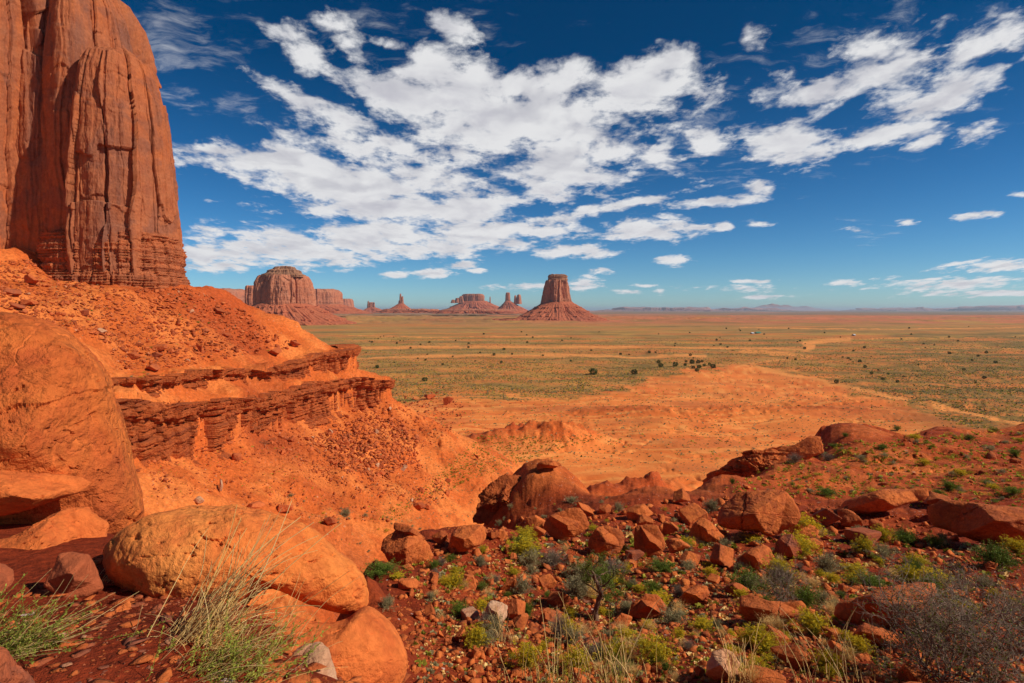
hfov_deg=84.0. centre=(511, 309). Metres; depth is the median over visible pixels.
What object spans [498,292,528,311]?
sandstone butte
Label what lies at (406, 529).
boulder
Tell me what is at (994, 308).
distant mesa
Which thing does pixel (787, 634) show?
rabbitbrush
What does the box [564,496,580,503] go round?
sagebrush
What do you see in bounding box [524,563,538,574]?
sagebrush
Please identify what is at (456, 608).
green shrub
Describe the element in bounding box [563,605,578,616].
rabbitbrush
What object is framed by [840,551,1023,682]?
thorn bush
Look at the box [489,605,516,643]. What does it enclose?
grass tussock
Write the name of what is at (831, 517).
boulder
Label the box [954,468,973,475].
rabbitbrush
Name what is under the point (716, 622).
sagebrush
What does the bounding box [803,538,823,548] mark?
boulder
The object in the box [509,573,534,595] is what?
sagebrush
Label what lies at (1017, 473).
yellow scrub
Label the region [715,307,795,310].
distant mesa
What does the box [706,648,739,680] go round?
boulder
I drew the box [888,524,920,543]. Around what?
green shrub
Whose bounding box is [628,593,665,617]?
boulder
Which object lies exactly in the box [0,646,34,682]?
boulder
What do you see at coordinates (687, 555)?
rock
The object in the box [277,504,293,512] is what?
boulder
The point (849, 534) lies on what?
boulder
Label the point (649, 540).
boulder
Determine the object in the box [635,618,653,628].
rabbitbrush
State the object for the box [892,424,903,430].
green shrub
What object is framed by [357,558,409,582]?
green shrub
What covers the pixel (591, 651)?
dry bush
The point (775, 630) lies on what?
boulder
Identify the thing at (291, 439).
rock
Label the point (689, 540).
rabbitbrush
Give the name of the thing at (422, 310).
rock bench
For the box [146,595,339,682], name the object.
grass tussock
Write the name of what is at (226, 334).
rock
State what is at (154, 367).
boulder
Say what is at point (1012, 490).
green shrub
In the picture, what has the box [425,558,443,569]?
green shrub
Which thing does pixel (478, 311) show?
rock bench
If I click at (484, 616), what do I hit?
dry bush
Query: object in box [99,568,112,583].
grass tussock
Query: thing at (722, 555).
boulder
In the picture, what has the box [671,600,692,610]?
grass tuft
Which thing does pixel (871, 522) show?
rock
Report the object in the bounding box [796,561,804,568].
dry bush
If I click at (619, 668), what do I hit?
dry bush
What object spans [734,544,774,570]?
boulder
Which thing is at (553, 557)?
dry bush
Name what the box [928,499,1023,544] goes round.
boulder
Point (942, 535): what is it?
sagebrush
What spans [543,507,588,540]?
boulder
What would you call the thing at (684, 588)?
rock
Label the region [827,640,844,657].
rock
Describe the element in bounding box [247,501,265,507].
boulder
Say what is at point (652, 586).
green shrub
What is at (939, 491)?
green shrub
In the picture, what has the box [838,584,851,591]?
boulder
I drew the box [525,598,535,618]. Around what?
green shrub
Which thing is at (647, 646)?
rabbitbrush
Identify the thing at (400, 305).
sandstone butte
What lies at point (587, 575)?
juniper tree
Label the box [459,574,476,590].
rock
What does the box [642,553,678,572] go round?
green shrub
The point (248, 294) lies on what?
sandstone butte
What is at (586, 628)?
grass tuft
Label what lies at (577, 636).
sagebrush
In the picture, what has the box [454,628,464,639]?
boulder
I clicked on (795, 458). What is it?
dry bush
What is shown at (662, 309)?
distant mesa
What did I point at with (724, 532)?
rock
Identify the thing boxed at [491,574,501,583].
dry bush
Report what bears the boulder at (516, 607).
on the ground
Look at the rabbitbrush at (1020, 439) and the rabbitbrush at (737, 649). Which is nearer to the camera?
the rabbitbrush at (737, 649)
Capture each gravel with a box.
[0,565,341,682]
[17,284,982,665]
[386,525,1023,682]
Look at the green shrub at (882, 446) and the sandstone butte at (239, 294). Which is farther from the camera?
the sandstone butte at (239, 294)
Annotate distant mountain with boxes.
[741,304,841,310]
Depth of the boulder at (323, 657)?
3.29 m
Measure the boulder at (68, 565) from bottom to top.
0.311 m
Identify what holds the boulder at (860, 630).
on the ground
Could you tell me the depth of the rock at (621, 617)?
12.94 m
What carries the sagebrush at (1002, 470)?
on the ground
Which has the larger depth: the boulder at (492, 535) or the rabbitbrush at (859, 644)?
the boulder at (492, 535)
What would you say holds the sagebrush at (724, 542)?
on the ground
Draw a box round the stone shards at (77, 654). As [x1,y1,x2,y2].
[0,588,295,667]
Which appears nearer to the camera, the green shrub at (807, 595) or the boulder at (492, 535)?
the green shrub at (807, 595)
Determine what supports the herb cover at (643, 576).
on the ground
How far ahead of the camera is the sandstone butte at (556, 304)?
2984.33 m
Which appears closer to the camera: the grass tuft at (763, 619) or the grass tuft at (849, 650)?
the grass tuft at (849, 650)
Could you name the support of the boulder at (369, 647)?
on the ground
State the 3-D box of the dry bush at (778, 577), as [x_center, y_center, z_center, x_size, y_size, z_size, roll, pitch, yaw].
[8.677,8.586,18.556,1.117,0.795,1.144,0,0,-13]
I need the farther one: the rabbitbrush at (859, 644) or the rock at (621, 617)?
the rock at (621, 617)
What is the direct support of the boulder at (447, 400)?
on the ground
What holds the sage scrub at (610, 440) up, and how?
on the ground
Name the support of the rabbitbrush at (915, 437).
on the ground
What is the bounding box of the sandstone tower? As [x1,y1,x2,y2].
[0,0,190,289]
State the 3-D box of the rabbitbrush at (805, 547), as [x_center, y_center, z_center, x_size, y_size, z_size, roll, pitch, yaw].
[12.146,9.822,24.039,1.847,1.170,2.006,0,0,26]
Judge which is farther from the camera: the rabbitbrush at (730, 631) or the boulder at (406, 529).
the boulder at (406, 529)
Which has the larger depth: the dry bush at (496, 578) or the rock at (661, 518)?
the rock at (661, 518)
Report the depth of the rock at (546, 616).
13.05 m
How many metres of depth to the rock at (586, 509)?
34.16 m
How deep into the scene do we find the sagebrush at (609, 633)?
11.15 m
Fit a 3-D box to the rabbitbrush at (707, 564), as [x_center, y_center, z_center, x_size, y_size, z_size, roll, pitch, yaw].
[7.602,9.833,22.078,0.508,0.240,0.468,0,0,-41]
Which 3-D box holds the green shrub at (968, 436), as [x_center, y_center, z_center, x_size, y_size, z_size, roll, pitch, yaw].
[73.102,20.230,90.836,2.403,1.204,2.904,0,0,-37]
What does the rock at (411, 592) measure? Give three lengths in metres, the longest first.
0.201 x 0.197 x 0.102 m
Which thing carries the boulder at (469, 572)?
on the ground
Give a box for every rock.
[97,328,106,332]
[221,333,230,336]
[288,436,295,441]
[398,578,419,588]
[402,563,414,570]
[409,588,413,595]
[425,603,434,615]
[429,572,438,585]
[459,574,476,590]
[460,606,479,620]
[461,631,470,643]
[468,670,475,677]
[473,648,480,658]
[496,529,505,540]
[500,578,516,592]
[504,559,512,563]
[508,647,518,653]
[510,552,516,559]
[513,613,528,630]
[530,526,545,538]
[538,607,555,623]
[544,612,554,621]
[547,591,569,608]
[567,668,580,673]
[576,502,593,516]
[599,504,611,513]
[599,633,608,645]
[614,613,631,626]
[657,514,664,522]
[678,550,700,565]
[681,584,689,592]
[693,666,704,675]
[706,573,719,583]
[719,530,726,535]
[724,582,749,595]
[734,626,744,635]
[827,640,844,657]
[836,657,844,670]
[868,519,883,529]
[889,640,908,652]
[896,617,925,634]
[921,536,928,544]
[985,561,997,568]
[986,452,996,459]
[1009,458,1021,462]
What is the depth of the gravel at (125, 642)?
3.06 m
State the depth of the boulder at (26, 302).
104.81 m
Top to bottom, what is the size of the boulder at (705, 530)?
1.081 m
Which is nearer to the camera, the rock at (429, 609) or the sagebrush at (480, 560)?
the rock at (429, 609)
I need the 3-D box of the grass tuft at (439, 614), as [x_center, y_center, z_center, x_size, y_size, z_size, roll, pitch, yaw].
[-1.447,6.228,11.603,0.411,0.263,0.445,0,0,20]
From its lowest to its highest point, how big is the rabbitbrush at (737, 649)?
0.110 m
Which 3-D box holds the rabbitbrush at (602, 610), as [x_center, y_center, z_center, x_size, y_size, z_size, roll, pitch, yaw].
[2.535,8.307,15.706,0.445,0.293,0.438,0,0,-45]
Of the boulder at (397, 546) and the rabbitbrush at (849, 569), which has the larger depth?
the rabbitbrush at (849, 569)
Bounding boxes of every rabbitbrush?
[389,570,406,579]
[438,574,451,585]
[441,570,467,589]
[448,565,460,573]
[462,621,498,648]
[472,596,488,612]
[477,544,487,552]
[503,532,546,561]
[503,634,548,673]
[505,567,520,575]
[510,524,537,542]
[535,640,549,650]
[548,614,581,635]
[553,639,597,674]
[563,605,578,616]
[589,522,597,531]
[598,606,609,615]
[600,632,628,662]
[610,573,623,586]
[615,626,637,639]
[622,561,632,572]
[626,628,683,666]
[630,583,644,592]
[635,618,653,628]
[642,588,671,606]
[667,626,689,641]
[680,535,695,546]
[686,614,717,633]
[698,564,719,577]
[703,560,712,566]
[719,643,736,654]
[726,628,736,635]
[729,622,762,650]
[730,586,748,600]
[732,623,789,654]
[733,646,741,653]
[739,532,764,543]
[739,654,774,673]
[760,552,799,579]
[761,653,775,663]
[777,530,822,558]
[778,618,795,623]
[779,629,791,639]
[789,511,827,538]
[789,606,835,638]
[808,649,850,674]
[812,662,845,679]
[813,568,826,576]
[822,572,842,583]
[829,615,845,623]
[834,627,852,641]
[835,559,872,575]
[843,572,860,585]
[843,631,877,655]
[850,533,882,553]
[870,523,897,541]
[873,556,884,563]
[892,562,925,582]
[898,552,934,567]
[904,432,921,440]
[912,566,961,586]
[915,458,933,465]
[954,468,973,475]
[983,482,998,490]
[987,588,1001,596]
[996,533,1023,553]
[1010,437,1023,441]
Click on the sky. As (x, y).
(713, 154)
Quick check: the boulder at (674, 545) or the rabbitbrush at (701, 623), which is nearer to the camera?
the rabbitbrush at (701, 623)
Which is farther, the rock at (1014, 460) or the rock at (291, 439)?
the rock at (291, 439)
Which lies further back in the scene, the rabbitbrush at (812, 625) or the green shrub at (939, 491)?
the green shrub at (939, 491)
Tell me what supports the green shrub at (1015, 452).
on the ground
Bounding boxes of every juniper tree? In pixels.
[571,551,630,620]
[589,368,597,374]
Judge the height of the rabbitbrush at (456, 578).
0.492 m
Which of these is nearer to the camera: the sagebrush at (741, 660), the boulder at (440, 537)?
the sagebrush at (741, 660)
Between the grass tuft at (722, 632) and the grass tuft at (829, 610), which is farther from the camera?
the grass tuft at (829, 610)
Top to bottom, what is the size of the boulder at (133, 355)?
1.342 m
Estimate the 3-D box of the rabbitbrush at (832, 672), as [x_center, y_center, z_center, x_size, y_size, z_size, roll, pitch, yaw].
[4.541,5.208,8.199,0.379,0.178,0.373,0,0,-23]
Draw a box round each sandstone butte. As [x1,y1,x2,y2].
[217,288,244,302]
[245,285,253,305]
[252,266,356,324]
[315,289,374,313]
[343,299,354,307]
[364,301,381,311]
[390,294,410,308]
[447,294,498,308]
[483,274,608,321]
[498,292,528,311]
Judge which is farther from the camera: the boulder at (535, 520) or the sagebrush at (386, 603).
the boulder at (535, 520)
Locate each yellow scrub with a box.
[379,435,605,519]
[725,430,1023,506]
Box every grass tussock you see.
[0,572,172,664]
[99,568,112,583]
[130,565,303,660]
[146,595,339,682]
[147,501,348,648]
[192,564,360,657]
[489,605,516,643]
[495,624,617,682]
[535,592,702,682]
[713,618,769,682]
[771,608,891,682]
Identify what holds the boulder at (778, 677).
on the ground
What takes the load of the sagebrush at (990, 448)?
on the ground
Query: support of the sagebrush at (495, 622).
on the ground
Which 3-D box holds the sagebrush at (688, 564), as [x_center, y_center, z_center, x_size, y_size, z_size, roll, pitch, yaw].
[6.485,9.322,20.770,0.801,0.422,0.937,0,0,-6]
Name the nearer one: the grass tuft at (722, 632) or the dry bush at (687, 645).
the dry bush at (687, 645)
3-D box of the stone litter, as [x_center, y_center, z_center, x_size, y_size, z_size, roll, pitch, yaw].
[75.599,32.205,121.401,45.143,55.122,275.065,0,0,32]
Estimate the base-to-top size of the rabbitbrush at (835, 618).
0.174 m
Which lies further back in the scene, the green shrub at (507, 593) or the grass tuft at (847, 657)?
the green shrub at (507, 593)
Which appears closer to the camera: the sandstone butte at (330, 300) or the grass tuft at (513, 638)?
the grass tuft at (513, 638)
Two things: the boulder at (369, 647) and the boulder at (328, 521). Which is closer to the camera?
the boulder at (369, 647)
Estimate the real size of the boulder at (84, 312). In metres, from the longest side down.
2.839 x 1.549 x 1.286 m
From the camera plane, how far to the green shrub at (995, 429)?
106.52 m
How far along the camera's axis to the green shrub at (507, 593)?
16.29 m
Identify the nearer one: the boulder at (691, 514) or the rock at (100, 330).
the boulder at (691, 514)
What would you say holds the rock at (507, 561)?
on the ground
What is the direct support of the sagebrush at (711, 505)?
on the ground
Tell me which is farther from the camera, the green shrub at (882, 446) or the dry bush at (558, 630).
the green shrub at (882, 446)
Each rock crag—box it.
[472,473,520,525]
[702,435,823,483]
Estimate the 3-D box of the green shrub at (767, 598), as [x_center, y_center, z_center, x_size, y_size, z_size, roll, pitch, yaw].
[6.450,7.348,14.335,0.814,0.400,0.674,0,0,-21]
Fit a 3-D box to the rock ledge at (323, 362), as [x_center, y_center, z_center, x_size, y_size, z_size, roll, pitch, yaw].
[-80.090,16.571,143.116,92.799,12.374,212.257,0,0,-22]
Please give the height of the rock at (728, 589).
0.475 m
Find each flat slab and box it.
[0,470,91,516]
[64,627,76,633]
[113,601,130,611]
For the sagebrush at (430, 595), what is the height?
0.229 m
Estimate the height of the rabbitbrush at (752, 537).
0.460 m
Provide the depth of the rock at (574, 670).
8.45 m
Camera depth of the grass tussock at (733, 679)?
7.52 m
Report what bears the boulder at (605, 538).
on the ground
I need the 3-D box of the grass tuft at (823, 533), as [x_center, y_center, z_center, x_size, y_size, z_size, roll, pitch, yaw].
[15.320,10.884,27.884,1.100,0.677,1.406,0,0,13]
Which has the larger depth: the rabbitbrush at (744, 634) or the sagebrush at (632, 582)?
the sagebrush at (632, 582)
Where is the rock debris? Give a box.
[0,259,464,520]
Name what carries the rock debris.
on the ground
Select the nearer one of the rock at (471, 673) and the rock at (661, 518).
the rock at (471, 673)
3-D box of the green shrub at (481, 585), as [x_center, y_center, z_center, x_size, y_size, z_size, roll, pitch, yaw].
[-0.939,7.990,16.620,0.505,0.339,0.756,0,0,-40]
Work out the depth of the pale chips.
2.87 m
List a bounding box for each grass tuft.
[435,610,449,621]
[481,584,496,594]
[509,634,518,642]
[573,619,600,637]
[581,578,607,597]
[610,620,629,632]
[612,630,639,660]
[626,659,643,675]
[637,617,658,629]
[669,670,684,680]
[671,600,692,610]
[714,622,729,637]
[735,656,774,682]
[752,610,787,628]
[758,611,792,630]
[801,567,822,588]
[812,592,838,615]
[819,527,831,536]
[838,641,865,661]
[843,652,857,663]
[875,562,899,578]
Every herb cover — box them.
[409,524,1023,682]
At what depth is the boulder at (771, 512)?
27.20 m
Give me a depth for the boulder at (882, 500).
34.47 m
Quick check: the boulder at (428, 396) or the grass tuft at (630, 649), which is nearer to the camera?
the grass tuft at (630, 649)
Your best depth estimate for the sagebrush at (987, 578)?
18.02 m
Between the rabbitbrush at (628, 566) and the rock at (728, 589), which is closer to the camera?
the rock at (728, 589)
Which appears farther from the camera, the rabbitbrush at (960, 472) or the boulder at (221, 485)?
the boulder at (221, 485)
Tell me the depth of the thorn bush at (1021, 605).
9.77 m
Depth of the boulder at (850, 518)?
32.28 m
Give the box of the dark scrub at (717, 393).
[324,337,1023,460]
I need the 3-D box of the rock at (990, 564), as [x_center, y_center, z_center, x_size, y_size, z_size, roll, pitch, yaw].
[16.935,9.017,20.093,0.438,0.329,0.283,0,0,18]
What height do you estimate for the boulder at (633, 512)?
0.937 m
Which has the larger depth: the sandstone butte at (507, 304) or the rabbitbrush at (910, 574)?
the sandstone butte at (507, 304)
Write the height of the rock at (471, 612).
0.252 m
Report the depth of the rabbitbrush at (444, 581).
15.14 m
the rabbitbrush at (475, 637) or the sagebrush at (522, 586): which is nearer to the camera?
the rabbitbrush at (475, 637)
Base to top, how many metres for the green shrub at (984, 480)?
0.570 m
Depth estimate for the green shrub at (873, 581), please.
18.99 m
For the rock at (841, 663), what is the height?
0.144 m
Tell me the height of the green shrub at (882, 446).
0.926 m
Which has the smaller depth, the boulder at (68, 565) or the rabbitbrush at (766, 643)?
the boulder at (68, 565)
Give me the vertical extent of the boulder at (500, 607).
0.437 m
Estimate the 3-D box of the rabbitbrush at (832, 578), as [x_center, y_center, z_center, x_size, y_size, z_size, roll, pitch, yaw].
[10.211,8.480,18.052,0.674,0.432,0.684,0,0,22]
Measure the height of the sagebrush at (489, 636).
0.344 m
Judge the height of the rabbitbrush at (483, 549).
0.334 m
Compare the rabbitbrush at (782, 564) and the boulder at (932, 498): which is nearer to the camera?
the rabbitbrush at (782, 564)
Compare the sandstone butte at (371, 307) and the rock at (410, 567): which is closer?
the rock at (410, 567)
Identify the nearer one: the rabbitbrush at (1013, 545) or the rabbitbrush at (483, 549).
the rabbitbrush at (483, 549)
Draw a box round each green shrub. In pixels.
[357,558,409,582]
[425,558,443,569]
[443,553,459,562]
[445,597,468,616]
[476,578,487,590]
[502,590,512,597]
[504,533,534,545]
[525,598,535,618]
[541,590,549,596]
[583,565,614,585]
[616,657,635,668]
[621,544,628,552]
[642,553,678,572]
[642,576,663,593]
[658,658,677,673]
[717,562,773,594]
[759,593,777,600]
[776,581,824,607]
[811,486,841,497]
[835,589,846,599]
[839,569,888,586]
[872,443,889,451]
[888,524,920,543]
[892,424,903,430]
[894,558,928,573]
[912,572,949,597]
[923,529,949,547]
[930,488,945,494]
[937,476,969,490]
[961,538,1023,572]
[964,433,978,440]
[972,478,996,484]
[989,426,999,431]
[995,485,1023,496]
[1004,447,1023,456]
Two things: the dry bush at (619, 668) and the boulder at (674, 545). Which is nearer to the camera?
the dry bush at (619, 668)
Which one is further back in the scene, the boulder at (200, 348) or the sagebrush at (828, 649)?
the boulder at (200, 348)
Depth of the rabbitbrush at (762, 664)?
7.86 m
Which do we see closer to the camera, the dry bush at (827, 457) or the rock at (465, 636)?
the rock at (465, 636)
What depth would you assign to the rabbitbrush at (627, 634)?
10.91 m
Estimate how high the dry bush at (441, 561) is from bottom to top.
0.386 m
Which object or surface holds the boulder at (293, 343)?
on the ground
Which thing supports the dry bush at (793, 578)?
on the ground
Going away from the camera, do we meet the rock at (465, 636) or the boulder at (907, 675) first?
the boulder at (907, 675)
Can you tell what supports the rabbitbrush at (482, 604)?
on the ground
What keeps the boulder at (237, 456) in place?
on the ground
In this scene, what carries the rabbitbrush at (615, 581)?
on the ground
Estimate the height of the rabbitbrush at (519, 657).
0.460 m
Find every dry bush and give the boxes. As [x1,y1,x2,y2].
[436,555,448,565]
[475,605,502,622]
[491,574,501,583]
[540,540,570,568]
[542,608,579,637]
[582,632,609,661]
[592,550,636,579]
[606,662,630,676]
[664,585,682,597]
[679,637,696,650]
[766,560,788,582]
[771,561,802,585]
[783,452,804,463]
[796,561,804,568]
[822,452,833,460]
[960,579,984,587]
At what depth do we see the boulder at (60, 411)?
5.87 m
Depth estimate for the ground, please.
168.48 m
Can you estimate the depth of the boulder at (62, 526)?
4.74 m
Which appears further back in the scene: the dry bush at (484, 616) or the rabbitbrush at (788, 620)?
the rabbitbrush at (788, 620)
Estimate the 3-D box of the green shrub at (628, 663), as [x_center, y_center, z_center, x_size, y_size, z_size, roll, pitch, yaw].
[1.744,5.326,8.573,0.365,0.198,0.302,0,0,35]
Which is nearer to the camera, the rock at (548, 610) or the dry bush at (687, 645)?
the dry bush at (687, 645)
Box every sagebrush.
[338,506,349,517]
[379,592,395,612]
[425,590,435,601]
[473,555,486,567]
[478,612,507,636]
[480,625,498,646]
[495,519,501,525]
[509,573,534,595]
[513,545,551,568]
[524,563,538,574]
[556,622,585,648]
[560,569,569,576]
[562,571,597,602]
[563,573,594,591]
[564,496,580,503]
[566,557,592,579]
[604,629,613,636]
[612,502,624,511]
[614,595,634,614]
[628,579,637,589]
[649,601,691,623]
[681,559,698,571]
[700,498,720,512]
[709,615,722,627]
[711,536,732,546]
[725,530,748,542]
[734,561,749,572]
[736,568,772,593]
[736,652,746,662]
[812,587,837,604]
[813,547,849,574]
[822,645,834,656]
[849,542,863,552]
[854,454,866,459]
[863,540,897,558]
[937,531,951,541]
[966,572,996,586]
[980,445,999,450]
[996,468,1005,473]
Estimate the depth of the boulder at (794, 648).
8.64 m
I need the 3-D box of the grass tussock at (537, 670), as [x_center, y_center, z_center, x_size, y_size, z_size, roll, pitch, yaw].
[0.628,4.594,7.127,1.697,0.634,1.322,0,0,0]
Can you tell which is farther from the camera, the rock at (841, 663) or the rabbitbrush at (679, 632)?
the rabbitbrush at (679, 632)
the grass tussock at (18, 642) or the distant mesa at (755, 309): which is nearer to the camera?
the grass tussock at (18, 642)
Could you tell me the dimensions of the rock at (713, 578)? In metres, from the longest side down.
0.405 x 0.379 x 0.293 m
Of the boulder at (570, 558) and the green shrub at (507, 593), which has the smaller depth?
the green shrub at (507, 593)
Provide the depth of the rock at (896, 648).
9.57 m
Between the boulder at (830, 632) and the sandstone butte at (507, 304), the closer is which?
the boulder at (830, 632)
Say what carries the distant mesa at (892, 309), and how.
on the ground
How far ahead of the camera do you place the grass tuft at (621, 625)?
11.79 m
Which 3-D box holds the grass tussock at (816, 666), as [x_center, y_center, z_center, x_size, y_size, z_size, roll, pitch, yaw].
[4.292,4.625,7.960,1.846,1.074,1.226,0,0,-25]
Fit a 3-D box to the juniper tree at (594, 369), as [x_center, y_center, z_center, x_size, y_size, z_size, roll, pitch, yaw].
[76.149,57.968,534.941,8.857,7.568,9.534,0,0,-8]
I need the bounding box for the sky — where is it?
[121,0,1023,309]
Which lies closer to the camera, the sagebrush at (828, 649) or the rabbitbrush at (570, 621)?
the sagebrush at (828, 649)
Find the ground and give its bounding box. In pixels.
[0,247,1023,682]
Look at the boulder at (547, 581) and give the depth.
17.56 m
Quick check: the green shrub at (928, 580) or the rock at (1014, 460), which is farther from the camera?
the rock at (1014, 460)
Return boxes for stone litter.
[386,432,1023,682]
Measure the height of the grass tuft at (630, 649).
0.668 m
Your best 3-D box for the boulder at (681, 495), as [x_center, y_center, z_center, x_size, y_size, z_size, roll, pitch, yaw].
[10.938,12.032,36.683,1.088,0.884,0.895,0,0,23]
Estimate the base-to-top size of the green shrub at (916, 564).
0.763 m
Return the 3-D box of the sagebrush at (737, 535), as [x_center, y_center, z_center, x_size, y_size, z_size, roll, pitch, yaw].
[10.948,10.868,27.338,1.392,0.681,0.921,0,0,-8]
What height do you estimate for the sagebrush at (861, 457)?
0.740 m
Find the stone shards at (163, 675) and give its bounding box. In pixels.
[0,560,361,682]
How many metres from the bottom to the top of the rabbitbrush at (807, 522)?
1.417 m
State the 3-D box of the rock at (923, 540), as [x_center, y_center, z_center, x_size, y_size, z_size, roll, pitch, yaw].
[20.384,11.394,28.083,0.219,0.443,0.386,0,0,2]
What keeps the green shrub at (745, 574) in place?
on the ground
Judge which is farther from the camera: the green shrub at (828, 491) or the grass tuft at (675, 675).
the green shrub at (828, 491)
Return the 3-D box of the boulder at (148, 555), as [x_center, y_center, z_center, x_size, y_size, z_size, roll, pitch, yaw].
[-2.122,2.030,4.523,1.875,1.013,1.465,0,-22,-26]
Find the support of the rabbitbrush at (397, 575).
on the ground
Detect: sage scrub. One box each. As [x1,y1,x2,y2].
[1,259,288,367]
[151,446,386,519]
[319,391,903,520]
[320,336,1023,462]
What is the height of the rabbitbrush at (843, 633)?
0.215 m
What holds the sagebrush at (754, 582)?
on the ground
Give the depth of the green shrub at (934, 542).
27.19 m
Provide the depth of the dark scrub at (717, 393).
511.33 m
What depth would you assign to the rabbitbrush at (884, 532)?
28.46 m
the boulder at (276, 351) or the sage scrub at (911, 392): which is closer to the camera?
the boulder at (276, 351)
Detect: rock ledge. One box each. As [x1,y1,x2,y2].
[111,344,361,401]
[117,377,395,472]
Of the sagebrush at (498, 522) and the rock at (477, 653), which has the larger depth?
the sagebrush at (498, 522)
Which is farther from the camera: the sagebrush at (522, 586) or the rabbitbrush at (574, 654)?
the sagebrush at (522, 586)
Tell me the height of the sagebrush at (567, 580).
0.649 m
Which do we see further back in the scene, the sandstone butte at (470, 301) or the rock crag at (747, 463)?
the sandstone butte at (470, 301)
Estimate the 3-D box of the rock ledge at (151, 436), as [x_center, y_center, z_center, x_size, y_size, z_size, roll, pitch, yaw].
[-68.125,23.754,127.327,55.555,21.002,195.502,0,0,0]
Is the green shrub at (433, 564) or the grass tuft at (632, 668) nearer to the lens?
the grass tuft at (632, 668)
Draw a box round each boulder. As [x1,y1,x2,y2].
[0,311,143,534]
[0,507,108,549]
[0,563,13,593]
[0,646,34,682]
[3,288,21,295]
[9,303,24,309]
[20,299,37,304]
[24,274,38,283]
[43,552,103,597]
[81,309,88,315]
[102,504,368,613]
[127,352,140,358]
[145,363,160,370]
[152,352,162,356]
[153,344,166,350]
[193,496,203,503]
[196,344,203,353]
[214,308,224,313]
[219,478,222,490]
[232,453,242,460]
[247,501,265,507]
[248,605,407,682]
[268,346,281,354]
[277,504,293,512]
[289,340,300,346]
[292,642,337,679]
[323,517,336,525]
[381,530,433,565]
[393,523,424,540]
[413,502,425,509]
[424,394,435,398]
[431,530,447,543]
[443,396,453,404]
[448,524,485,552]
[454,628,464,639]
[460,570,473,575]
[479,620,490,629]
[485,600,507,622]
[487,532,498,538]
[508,598,525,618]
[526,515,544,527]
[536,460,560,468]
[538,574,556,588]
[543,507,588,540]
[564,554,572,563]
[588,525,624,555]
[624,559,636,568]
[625,550,643,559]
[626,504,651,520]
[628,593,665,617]
[634,524,664,556]
[636,514,653,524]
[662,522,678,535]
[665,538,689,552]
[673,488,689,502]
[678,585,709,604]
[679,503,707,526]
[689,518,723,542]
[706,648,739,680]
[710,543,733,567]
[717,489,800,535]
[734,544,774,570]
[739,595,805,623]
[746,665,785,682]
[764,624,788,644]
[770,644,817,670]
[774,534,801,557]
[789,524,818,537]
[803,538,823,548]
[811,508,841,525]
[821,626,841,640]
[834,582,936,628]
[837,509,863,527]
[838,488,928,513]
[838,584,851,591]
[844,527,881,545]
[850,558,860,563]
[852,623,905,646]
[895,660,933,682]
[924,491,950,504]
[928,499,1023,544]
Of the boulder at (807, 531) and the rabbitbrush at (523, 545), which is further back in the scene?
the boulder at (807, 531)
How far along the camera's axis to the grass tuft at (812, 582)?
17.77 m
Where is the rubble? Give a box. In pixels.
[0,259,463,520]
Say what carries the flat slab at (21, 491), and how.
on the ground
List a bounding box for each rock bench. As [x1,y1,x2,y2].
[370,308,438,312]
[431,309,526,313]
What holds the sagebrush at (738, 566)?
on the ground
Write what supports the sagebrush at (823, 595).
on the ground
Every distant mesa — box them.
[596,307,727,310]
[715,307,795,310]
[842,307,985,310]
[905,307,936,310]
[947,305,1023,310]
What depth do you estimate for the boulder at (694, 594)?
15.61 m
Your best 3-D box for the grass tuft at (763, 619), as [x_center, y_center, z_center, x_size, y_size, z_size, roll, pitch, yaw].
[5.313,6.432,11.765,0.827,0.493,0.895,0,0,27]
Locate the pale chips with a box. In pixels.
[18,566,304,682]
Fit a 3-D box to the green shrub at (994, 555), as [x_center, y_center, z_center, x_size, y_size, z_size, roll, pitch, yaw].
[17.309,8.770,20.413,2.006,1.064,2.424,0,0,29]
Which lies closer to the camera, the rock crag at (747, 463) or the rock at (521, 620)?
the rock at (521, 620)
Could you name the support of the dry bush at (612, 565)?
on the ground
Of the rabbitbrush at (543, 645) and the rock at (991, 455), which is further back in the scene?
the rock at (991, 455)
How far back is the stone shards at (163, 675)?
3.01 m
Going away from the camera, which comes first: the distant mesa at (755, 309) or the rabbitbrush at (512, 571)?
the rabbitbrush at (512, 571)
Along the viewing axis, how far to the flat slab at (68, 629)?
3.00 m
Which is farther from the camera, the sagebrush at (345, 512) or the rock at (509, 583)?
the sagebrush at (345, 512)
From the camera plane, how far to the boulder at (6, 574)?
3.54 m
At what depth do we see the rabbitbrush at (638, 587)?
18.48 m
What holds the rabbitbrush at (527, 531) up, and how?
on the ground
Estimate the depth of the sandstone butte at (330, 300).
4503.45 m
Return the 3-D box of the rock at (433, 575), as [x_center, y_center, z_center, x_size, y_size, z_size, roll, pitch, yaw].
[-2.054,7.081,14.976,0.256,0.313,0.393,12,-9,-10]
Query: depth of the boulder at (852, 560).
21.83 m
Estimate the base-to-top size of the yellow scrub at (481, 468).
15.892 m
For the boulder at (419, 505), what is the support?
on the ground
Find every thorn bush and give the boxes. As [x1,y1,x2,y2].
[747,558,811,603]
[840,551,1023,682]
[912,552,1023,654]
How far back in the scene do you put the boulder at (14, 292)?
106.67 m

